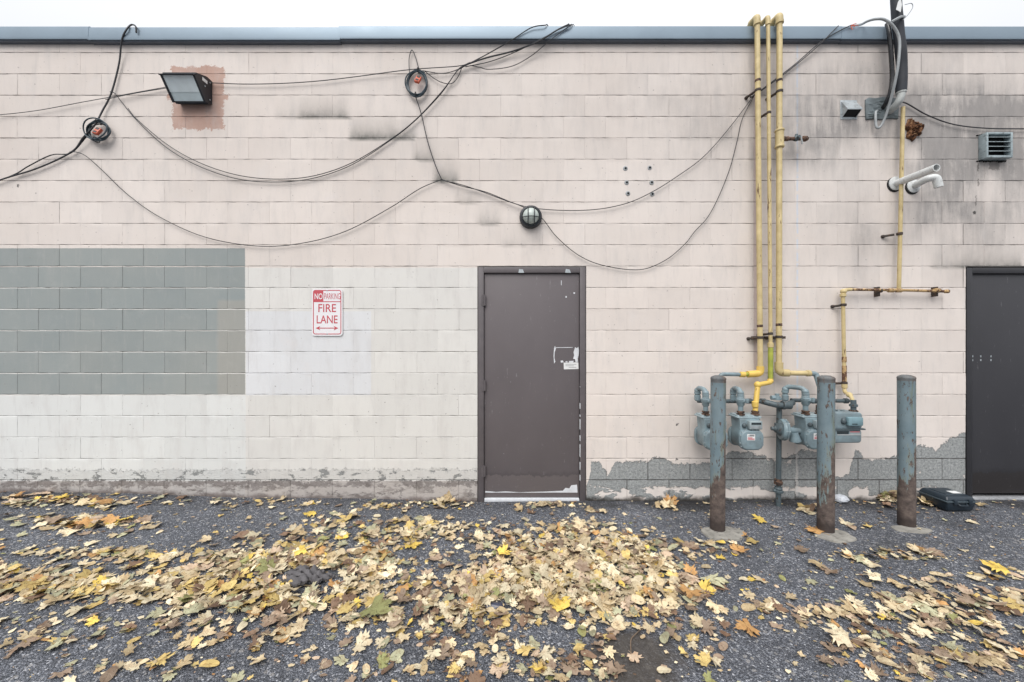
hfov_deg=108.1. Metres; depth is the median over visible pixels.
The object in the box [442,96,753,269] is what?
cable
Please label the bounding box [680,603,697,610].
fallen leaf
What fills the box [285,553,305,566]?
fallen leaf
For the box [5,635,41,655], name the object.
fallen leaf
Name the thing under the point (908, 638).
fallen leaf
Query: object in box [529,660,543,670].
fallen leaf
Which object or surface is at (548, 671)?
fallen leaf
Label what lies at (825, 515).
bollard
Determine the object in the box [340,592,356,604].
fallen leaf
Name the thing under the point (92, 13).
sky
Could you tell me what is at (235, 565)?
fallen leaf
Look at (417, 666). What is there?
fallen leaf
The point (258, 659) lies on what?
fallen leaf
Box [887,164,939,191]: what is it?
flue pipe
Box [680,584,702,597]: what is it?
fallen leaf
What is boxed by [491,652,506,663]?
fallen leaf
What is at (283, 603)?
fallen leaf
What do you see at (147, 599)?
fallen leaf
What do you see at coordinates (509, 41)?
cable
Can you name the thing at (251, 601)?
fallen leaf
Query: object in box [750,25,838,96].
cable
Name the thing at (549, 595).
fallen leaf
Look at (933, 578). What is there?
fallen leaf
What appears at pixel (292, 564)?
fallen leaf
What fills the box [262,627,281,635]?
fallen leaf
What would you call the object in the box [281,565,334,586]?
rubber mat scrap
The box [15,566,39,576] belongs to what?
fallen leaf
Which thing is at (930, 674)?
fallen leaf
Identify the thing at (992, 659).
fallen leaf
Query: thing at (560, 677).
fallen leaf
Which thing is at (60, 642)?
fallen leaf
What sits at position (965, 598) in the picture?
fallen leaf
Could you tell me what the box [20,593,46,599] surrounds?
fallen leaf
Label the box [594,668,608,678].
fallen leaf
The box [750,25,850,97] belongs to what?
cable
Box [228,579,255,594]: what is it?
fallen leaf
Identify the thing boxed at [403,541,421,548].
fallen leaf
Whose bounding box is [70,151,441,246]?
cable
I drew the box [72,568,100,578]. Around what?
fallen leaf
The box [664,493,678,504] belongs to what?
fallen leaf
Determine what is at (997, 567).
fallen leaf
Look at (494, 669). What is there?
fallen leaf
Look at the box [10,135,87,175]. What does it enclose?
cable
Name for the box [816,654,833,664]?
fallen leaf
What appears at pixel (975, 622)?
fallen leaf
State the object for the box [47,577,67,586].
fallen leaf
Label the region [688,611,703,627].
fallen leaf
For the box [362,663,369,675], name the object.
fallen leaf
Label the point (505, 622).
fallen leaf
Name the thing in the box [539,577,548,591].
fallen leaf
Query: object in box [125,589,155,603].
fallen leaf
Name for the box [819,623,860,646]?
fallen leaf
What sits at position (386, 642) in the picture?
fallen leaf
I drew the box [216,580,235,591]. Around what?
fallen leaf
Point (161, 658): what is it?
fallen leaf
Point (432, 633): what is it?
fallen leaf
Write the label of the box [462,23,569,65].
cable
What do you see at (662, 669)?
fallen leaf
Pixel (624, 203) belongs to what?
cable
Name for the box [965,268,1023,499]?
door
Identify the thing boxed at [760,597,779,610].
fallen leaf
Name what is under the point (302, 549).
fallen leaf
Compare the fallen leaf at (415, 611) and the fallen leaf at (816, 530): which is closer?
the fallen leaf at (415, 611)
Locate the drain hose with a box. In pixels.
[881,23,894,109]
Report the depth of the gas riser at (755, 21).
3.38 m
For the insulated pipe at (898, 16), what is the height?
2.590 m
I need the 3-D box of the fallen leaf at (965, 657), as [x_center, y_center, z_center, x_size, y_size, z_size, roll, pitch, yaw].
[2.125,1.485,1.742,0.123,0.016,0.106,4,6,5]
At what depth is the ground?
2.22 m
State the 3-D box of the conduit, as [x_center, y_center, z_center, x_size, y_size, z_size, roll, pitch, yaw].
[3.347,-2.515,3.441,0.218,1.091,0.319,0,0,0]
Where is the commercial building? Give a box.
[0,26,1023,501]
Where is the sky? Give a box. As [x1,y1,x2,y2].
[0,0,1023,26]
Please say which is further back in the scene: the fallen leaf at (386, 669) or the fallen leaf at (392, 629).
the fallen leaf at (392, 629)
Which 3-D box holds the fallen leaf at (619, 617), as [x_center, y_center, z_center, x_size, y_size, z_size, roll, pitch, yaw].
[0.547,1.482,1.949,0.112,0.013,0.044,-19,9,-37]
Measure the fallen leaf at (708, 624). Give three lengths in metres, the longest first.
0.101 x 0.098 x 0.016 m
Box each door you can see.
[478,267,585,501]
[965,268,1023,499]
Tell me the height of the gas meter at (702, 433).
0.337 m
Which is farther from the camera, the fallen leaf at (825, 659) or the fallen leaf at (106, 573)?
the fallen leaf at (106, 573)
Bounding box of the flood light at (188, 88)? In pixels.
[159,72,211,103]
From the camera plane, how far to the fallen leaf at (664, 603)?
2.07 m
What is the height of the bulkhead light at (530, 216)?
0.209 m
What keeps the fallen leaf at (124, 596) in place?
on the leaf litter
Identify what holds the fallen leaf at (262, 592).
on the leaf litter
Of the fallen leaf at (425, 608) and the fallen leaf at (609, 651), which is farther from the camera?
the fallen leaf at (425, 608)
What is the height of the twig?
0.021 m
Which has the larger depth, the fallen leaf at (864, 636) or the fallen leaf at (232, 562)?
the fallen leaf at (232, 562)
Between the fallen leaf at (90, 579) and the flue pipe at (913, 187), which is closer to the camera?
the fallen leaf at (90, 579)
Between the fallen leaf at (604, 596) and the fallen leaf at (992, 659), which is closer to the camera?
the fallen leaf at (992, 659)
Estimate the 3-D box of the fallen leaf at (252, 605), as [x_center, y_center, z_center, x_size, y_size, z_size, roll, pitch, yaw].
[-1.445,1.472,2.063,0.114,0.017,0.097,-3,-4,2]
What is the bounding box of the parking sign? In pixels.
[312,289,342,335]
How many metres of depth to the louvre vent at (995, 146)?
3.46 m
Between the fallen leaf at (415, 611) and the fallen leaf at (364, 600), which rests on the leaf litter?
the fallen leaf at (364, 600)
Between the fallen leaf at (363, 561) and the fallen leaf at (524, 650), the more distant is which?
the fallen leaf at (363, 561)
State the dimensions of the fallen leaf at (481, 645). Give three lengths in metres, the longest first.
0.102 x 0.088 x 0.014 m
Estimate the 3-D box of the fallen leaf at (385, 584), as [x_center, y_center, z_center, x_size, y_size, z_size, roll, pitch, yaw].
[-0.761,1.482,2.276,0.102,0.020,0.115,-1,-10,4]
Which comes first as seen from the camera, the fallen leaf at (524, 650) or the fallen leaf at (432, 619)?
the fallen leaf at (524, 650)
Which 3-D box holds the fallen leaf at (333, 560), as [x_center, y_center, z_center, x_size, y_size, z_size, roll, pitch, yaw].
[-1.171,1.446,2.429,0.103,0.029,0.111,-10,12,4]
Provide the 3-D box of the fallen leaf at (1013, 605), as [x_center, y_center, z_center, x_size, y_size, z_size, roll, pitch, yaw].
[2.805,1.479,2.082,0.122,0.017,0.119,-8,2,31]
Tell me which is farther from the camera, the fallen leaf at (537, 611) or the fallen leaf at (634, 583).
the fallen leaf at (634, 583)
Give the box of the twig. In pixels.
[630,630,640,653]
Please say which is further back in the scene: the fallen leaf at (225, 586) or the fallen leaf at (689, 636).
the fallen leaf at (225, 586)
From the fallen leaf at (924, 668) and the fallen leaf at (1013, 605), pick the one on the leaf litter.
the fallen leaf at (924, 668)
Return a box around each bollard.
[701,375,744,540]
[814,375,856,543]
[891,375,932,533]
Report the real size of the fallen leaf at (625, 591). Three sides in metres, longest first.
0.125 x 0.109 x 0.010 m
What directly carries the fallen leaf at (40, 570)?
on the leaf litter
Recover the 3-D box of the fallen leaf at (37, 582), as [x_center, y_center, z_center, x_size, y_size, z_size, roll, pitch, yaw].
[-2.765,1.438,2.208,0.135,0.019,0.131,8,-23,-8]
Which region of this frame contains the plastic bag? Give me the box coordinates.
[835,494,849,502]
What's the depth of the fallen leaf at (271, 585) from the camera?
2.20 m
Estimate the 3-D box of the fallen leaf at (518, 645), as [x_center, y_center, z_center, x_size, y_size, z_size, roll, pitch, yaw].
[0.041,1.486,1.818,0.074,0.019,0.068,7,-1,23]
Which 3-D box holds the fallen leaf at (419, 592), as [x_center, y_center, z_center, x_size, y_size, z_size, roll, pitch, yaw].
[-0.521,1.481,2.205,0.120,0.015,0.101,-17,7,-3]
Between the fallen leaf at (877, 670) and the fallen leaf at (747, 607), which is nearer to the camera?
the fallen leaf at (877, 670)
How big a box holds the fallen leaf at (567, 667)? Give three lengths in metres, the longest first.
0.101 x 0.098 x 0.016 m
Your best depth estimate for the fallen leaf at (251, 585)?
2.21 m
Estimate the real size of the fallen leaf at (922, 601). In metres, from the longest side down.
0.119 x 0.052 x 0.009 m
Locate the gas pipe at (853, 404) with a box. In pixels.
[830,106,949,409]
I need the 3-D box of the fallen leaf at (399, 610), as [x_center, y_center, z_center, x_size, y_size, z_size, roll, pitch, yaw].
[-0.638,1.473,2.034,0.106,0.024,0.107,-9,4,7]
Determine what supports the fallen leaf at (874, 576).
on the ground
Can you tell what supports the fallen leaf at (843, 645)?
on the leaf litter
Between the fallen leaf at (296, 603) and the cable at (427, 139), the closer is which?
the fallen leaf at (296, 603)
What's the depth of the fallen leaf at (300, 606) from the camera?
2.04 m
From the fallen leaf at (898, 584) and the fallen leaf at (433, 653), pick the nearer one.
the fallen leaf at (433, 653)
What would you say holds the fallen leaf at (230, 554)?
on the leaf litter
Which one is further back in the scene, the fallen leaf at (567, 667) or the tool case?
the tool case
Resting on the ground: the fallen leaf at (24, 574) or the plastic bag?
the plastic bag
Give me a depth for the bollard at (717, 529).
2.91 m
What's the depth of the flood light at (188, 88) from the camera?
3.37 m
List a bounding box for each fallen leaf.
[0,572,26,587]
[0,582,12,593]
[0,582,19,592]
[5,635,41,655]
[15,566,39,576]
[15,576,47,591]
[17,628,44,639]
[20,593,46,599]
[26,564,46,578]
[30,580,53,584]
[42,592,73,602]
[46,639,64,651]
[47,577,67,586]
[48,667,72,678]
[63,603,87,616]
[69,573,97,589]
[69,584,94,597]
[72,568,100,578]
[87,629,102,637]
[90,563,107,572]
[95,571,115,577]
[100,665,117,681]
[116,592,135,599]
[118,585,138,594]
[118,593,140,602]
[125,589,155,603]
[126,582,141,591]
[138,592,163,602]
[144,606,167,618]
[146,651,175,666]
[152,583,174,599]
[166,616,182,628]
[169,595,186,604]
[173,654,194,668]
[177,602,205,617]
[177,633,195,649]
[179,589,197,598]
[185,581,198,594]
[194,659,219,666]
[197,558,217,563]
[198,624,216,636]
[200,601,221,610]
[205,580,218,593]
[208,566,227,571]
[210,630,229,638]
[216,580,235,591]
[218,593,245,604]
[221,554,241,564]
[223,552,239,557]
[224,593,249,607]
[225,670,244,681]
[228,561,240,569]
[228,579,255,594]
[234,583,255,590]
[237,617,248,631]
[238,596,258,606]
[241,600,261,608]
[246,606,265,615]
[250,654,265,664]
[253,557,275,574]
[258,588,278,594]
[260,571,272,578]
[260,614,278,627]
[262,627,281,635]
[264,583,273,589]
[266,593,283,605]
[267,564,288,572]
[267,606,286,622]
[273,598,291,612]
[273,632,296,642]
[278,584,300,593]
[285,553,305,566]
[287,545,309,555]
[287,610,300,619]
[288,596,302,600]
[289,561,299,568]
[289,617,312,634]
[291,598,301,607]
[298,556,312,565]
[298,603,306,616]
[301,581,318,597]
[301,590,322,606]
[303,556,319,568]
[318,603,326,610]
[319,660,331,668]
[321,616,340,628]
[323,554,339,568]
[325,560,342,566]
[331,579,352,594]
[333,655,348,665]
[335,601,355,614]
[336,616,352,621]
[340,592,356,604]
[351,629,372,652]
[353,554,369,565]
[359,592,393,617]
[360,595,368,607]
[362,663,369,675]
[363,564,380,576]
[364,593,380,606]
[368,589,386,598]
[375,650,391,668]
[380,637,389,647]
[381,660,396,673]
[383,580,395,587]
[386,605,403,614]
[386,625,403,631]
[386,648,403,661]
[393,588,409,602]
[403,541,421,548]
[408,600,424,615]
[413,663,421,668]
[416,586,432,596]
[416,605,432,612]
[424,613,439,628]
[424,648,441,661]
[428,629,442,638]
[436,591,444,596]
[437,643,450,659]
[443,659,462,678]
[447,661,460,673]
[451,614,464,630]
[454,576,465,586]
[455,650,474,660]
[465,591,483,603]
[467,572,477,585]
[469,604,486,618]
[474,639,488,649]
[475,572,490,583]
[480,591,494,606]
[484,626,498,636]
[488,662,508,678]
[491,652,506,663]
[496,632,509,639]
[497,543,511,554]
[501,619,509,625]
[503,573,519,584]
[512,584,523,591]
[514,638,527,648]
[515,645,534,655]
[519,578,533,586]
[519,614,527,630]
[520,589,532,595]
[521,594,536,611]
[528,636,539,649]
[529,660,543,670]
[530,608,541,613]
[533,573,544,585]
[533,661,546,679]
[537,644,554,662]
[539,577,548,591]
[541,667,554,677]
[544,588,558,604]
[549,596,570,613]
[553,670,570,681]
[559,593,577,603]
[560,659,581,674]
[564,653,578,664]
[577,588,585,595]
[577,625,585,639]
[580,604,597,610]
[581,649,596,657]
[588,579,602,593]
[590,612,598,618]
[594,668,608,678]
[596,591,616,608]
[596,597,613,615]
[600,660,617,673]
[602,645,618,658]
[611,620,626,629]
[613,615,623,625]
[613,661,626,673]
[620,587,635,595]
[622,608,634,616]
[630,594,644,604]
[632,581,642,592]
[640,585,653,597]
[656,576,664,586]
[657,666,670,672]
[658,598,674,614]
[659,631,669,642]
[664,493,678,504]
[678,571,692,581]
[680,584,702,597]
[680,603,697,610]
[685,570,699,585]
[686,633,698,640]
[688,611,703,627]
[691,651,712,666]
[699,578,716,594]
[700,573,727,587]
[701,619,715,635]
[706,598,728,614]
[718,641,727,650]
[729,543,748,551]
[734,618,759,636]
[741,602,757,610]
[751,514,765,522]
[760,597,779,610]
[805,525,827,534]
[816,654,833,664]
[819,600,835,614]
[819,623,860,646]
[822,641,845,651]
[835,641,856,652]
[838,598,863,616]
[844,594,870,606]
[851,638,871,646]
[852,602,871,615]
[858,634,870,639]
[861,659,888,678]
[862,569,886,581]
[865,651,897,665]
[876,625,904,638]
[880,591,904,604]
[887,576,911,588]
[894,661,917,676]
[894,674,911,681]
[900,632,919,645]
[905,592,929,605]
[907,658,937,680]
[908,622,936,639]
[909,654,924,665]
[912,601,939,619]
[915,662,936,677]
[924,575,936,582]
[924,620,943,631]
[925,644,954,661]
[938,638,965,652]
[938,646,963,658]
[947,648,978,666]
[952,592,986,606]
[959,572,985,581]
[967,651,994,666]
[968,620,982,624]
[978,558,1020,574]
[979,638,998,648]
[979,646,1010,665]
[981,652,1001,664]
[983,638,1015,653]
[986,602,1011,604]
[986,656,1011,669]
[999,597,1023,612]
[1007,594,1023,604]
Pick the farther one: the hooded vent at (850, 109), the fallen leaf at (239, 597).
the hooded vent at (850, 109)
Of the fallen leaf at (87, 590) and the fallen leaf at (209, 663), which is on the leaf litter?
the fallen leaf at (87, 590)
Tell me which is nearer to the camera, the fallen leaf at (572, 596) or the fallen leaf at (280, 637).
the fallen leaf at (280, 637)
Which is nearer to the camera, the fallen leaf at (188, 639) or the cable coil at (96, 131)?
the fallen leaf at (188, 639)
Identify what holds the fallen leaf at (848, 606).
on the fallen leaf at (859, 609)
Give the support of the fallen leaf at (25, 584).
on the leaf litter
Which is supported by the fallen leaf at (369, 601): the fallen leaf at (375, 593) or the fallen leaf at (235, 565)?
the fallen leaf at (375, 593)
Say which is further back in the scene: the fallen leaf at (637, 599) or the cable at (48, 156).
the cable at (48, 156)
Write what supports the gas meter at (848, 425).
attached to the gas pipe at (853, 404)
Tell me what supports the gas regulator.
attached to the gas manifold
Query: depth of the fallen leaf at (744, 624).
1.92 m
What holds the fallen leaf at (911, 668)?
on the ground
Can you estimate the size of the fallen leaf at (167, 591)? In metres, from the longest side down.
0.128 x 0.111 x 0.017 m
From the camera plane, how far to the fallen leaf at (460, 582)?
2.29 m
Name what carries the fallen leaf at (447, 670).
on the ground
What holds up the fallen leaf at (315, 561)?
on the leaf litter
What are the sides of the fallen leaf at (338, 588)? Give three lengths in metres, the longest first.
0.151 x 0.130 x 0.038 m
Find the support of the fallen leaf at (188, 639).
on the ground
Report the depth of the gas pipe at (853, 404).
3.42 m
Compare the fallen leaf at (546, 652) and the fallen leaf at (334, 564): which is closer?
the fallen leaf at (546, 652)
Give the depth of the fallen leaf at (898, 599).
2.15 m
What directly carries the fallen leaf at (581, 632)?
on the ground
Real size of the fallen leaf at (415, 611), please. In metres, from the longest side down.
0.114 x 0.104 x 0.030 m
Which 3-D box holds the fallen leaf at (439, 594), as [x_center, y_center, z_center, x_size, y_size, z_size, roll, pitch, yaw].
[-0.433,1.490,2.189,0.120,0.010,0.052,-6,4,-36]
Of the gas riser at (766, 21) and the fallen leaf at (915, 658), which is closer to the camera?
the fallen leaf at (915, 658)
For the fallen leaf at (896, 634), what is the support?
on the ground
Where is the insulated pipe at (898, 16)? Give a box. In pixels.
[888,0,912,114]
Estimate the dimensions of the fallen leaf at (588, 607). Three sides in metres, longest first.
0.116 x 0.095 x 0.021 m
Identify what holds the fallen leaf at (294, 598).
on the ground
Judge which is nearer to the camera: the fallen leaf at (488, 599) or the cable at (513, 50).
the fallen leaf at (488, 599)
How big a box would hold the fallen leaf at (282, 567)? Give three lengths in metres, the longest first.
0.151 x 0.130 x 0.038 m
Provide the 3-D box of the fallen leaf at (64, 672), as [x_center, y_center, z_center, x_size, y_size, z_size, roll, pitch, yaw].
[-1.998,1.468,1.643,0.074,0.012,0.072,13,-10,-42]
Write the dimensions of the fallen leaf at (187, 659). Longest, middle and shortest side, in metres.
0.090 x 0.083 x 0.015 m
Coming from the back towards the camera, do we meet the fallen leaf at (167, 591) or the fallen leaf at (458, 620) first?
the fallen leaf at (167, 591)
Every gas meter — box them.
[694,410,727,449]
[728,410,763,450]
[791,410,816,449]
[835,409,865,442]
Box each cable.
[0,24,136,180]
[0,87,165,114]
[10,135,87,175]
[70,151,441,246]
[128,66,463,179]
[211,62,469,84]
[409,50,424,72]
[416,98,441,178]
[422,69,456,73]
[426,68,461,83]
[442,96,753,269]
[442,97,752,210]
[457,24,547,69]
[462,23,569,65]
[465,24,572,66]
[471,24,574,69]
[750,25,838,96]
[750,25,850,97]
[902,102,1023,128]
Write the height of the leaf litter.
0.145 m
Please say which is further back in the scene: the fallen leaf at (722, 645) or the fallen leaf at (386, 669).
the fallen leaf at (722, 645)
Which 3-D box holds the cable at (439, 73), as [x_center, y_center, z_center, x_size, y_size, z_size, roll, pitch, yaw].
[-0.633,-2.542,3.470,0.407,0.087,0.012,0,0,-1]
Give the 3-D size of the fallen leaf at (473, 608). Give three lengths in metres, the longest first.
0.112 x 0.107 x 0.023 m
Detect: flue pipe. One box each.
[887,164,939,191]
[905,174,943,193]
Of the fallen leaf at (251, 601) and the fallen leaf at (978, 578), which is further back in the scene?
the fallen leaf at (978, 578)
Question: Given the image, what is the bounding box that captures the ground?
[0,491,1023,681]
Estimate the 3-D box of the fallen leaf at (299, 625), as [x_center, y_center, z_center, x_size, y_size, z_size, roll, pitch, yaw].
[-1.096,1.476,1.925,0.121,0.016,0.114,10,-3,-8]
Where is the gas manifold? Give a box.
[694,384,849,506]
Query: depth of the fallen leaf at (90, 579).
2.23 m
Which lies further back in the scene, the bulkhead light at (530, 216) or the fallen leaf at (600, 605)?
the bulkhead light at (530, 216)
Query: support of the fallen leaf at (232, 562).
on the leaf litter
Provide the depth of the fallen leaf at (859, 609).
2.05 m
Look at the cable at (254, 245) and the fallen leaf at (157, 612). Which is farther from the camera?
the cable at (254, 245)
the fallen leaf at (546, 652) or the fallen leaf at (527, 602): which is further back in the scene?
the fallen leaf at (527, 602)
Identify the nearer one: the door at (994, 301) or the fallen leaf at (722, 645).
the fallen leaf at (722, 645)
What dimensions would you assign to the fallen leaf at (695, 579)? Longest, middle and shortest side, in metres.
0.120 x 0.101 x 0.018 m
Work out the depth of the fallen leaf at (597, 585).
2.24 m
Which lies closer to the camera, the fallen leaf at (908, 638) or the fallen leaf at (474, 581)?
the fallen leaf at (908, 638)
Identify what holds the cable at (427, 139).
attached to the commercial building
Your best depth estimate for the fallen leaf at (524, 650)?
1.77 m
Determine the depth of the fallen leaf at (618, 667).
1.69 m
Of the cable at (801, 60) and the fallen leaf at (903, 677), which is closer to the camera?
the fallen leaf at (903, 677)
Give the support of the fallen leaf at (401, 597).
on the leaf litter
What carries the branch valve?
attached to the gas riser at (777, 20)
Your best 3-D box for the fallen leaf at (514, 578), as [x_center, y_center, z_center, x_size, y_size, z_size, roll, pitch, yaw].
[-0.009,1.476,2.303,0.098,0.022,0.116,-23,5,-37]
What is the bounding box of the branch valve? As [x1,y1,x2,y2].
[774,127,808,149]
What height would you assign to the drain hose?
0.754 m
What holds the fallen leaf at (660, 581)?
on the ground
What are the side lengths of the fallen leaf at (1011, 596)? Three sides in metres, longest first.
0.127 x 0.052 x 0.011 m
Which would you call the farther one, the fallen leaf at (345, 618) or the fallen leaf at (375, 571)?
the fallen leaf at (375, 571)
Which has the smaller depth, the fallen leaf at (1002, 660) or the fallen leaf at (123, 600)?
the fallen leaf at (1002, 660)
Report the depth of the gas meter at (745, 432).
3.21 m
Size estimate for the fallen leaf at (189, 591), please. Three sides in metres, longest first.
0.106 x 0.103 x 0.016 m
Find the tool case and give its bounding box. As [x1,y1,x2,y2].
[917,488,978,510]
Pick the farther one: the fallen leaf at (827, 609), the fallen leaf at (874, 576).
the fallen leaf at (874, 576)
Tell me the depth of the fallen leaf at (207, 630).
1.89 m
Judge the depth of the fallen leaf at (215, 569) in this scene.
2.34 m
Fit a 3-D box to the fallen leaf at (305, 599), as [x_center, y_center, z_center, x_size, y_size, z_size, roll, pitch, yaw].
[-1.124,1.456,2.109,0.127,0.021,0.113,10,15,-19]
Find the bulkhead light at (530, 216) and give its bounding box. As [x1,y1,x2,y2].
[519,205,541,228]
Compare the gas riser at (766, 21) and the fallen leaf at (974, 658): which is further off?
the gas riser at (766, 21)
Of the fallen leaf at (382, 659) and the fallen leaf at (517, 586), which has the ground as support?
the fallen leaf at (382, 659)
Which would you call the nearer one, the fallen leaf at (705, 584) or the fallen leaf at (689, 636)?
the fallen leaf at (689, 636)
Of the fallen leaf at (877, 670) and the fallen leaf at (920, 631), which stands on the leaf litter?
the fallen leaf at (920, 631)
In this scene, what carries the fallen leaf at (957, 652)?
on the leaf litter
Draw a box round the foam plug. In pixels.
[905,118,923,141]
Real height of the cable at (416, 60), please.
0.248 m
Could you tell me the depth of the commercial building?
3.49 m
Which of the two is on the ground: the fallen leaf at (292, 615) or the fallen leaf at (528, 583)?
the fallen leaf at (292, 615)
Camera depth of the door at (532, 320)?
3.51 m
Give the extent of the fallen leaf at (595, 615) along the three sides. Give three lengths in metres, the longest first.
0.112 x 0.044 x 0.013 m
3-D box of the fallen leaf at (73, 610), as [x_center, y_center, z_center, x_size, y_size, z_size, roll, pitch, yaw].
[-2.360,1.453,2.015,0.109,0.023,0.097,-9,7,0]
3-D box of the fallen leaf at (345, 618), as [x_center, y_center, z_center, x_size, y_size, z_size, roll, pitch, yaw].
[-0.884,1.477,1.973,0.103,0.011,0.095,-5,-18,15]
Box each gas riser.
[719,14,763,377]
[752,15,773,410]
[765,12,819,409]
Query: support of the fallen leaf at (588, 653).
on the ground
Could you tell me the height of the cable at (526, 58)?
0.423 m
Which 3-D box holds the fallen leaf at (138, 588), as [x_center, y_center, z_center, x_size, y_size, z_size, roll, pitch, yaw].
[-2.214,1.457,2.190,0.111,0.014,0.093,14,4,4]
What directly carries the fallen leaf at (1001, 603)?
on the ground
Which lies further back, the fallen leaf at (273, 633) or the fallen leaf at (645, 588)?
the fallen leaf at (645, 588)
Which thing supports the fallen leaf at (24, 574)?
on the leaf litter
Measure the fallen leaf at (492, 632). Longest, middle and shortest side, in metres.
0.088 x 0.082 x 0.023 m
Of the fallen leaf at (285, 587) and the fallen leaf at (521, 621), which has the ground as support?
the fallen leaf at (521, 621)
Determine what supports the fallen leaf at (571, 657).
on the leaf litter
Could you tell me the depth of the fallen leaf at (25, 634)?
1.85 m
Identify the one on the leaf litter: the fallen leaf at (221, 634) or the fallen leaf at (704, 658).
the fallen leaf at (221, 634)
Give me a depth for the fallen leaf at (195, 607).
2.02 m
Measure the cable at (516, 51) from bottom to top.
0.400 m
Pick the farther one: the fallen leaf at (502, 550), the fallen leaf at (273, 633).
the fallen leaf at (502, 550)
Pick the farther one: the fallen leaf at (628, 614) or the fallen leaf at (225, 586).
the fallen leaf at (225, 586)
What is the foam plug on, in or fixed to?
attached to the commercial building
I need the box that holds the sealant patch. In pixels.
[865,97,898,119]
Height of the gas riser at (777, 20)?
3.650 m
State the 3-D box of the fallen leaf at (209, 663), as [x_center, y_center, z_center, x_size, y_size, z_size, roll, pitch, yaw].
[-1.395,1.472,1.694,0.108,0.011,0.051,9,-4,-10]
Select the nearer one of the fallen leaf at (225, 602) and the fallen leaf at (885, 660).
the fallen leaf at (885, 660)
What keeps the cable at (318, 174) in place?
attached to the commercial building
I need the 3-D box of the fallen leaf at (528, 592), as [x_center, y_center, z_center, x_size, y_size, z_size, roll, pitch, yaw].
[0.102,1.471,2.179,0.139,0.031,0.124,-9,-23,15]
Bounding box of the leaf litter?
[0,490,1023,681]
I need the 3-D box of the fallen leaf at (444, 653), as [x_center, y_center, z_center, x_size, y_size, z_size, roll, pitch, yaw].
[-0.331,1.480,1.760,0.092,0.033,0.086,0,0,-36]
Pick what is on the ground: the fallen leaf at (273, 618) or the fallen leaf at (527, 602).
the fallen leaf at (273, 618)
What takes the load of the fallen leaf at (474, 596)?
on the leaf litter
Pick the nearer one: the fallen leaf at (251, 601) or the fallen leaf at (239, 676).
the fallen leaf at (239, 676)
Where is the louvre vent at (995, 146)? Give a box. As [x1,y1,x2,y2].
[976,132,1012,162]
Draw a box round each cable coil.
[82,117,110,142]
[405,67,427,97]
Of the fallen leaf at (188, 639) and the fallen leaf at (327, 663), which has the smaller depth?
the fallen leaf at (327, 663)
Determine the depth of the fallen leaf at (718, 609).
2.07 m
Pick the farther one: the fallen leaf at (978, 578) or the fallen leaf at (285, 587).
the fallen leaf at (978, 578)
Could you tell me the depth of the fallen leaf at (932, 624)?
1.95 m
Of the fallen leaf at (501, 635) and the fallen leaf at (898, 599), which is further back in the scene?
the fallen leaf at (898, 599)
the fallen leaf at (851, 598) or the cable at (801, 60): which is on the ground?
the fallen leaf at (851, 598)
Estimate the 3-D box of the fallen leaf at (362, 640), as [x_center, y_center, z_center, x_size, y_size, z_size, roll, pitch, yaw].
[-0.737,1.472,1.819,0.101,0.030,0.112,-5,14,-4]
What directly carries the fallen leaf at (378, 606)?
on the leaf litter
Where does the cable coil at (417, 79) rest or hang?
attached to the commercial building
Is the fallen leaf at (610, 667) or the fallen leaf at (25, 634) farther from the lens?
the fallen leaf at (25, 634)
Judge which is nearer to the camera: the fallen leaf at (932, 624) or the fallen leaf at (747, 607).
the fallen leaf at (932, 624)
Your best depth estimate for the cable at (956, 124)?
3.47 m
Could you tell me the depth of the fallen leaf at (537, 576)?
2.30 m
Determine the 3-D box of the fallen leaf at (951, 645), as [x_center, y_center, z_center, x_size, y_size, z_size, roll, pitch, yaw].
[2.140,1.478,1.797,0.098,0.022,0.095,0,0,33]
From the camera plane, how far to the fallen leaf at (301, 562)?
2.45 m
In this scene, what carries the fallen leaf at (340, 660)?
on the ground
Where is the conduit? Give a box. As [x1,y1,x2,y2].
[851,17,900,128]
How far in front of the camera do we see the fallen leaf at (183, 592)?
2.13 m
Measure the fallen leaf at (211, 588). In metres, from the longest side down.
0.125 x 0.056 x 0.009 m
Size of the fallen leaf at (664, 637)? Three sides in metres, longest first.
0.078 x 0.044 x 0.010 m
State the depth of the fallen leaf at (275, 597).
2.10 m
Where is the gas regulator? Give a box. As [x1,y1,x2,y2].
[770,419,801,442]
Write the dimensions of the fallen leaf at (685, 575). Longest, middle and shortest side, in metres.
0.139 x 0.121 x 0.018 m
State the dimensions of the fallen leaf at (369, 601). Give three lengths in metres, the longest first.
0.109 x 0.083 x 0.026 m
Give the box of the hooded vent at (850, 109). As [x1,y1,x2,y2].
[840,100,861,118]
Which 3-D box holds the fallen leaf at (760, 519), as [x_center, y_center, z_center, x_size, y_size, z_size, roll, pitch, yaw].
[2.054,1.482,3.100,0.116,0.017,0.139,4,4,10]
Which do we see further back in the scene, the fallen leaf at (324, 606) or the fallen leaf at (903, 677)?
the fallen leaf at (324, 606)
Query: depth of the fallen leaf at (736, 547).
2.67 m
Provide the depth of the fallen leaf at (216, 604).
2.06 m
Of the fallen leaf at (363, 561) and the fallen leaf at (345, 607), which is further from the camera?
the fallen leaf at (363, 561)
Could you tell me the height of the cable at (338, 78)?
0.205 m
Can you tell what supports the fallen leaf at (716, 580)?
on the ground
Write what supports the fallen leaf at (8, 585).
on the leaf litter

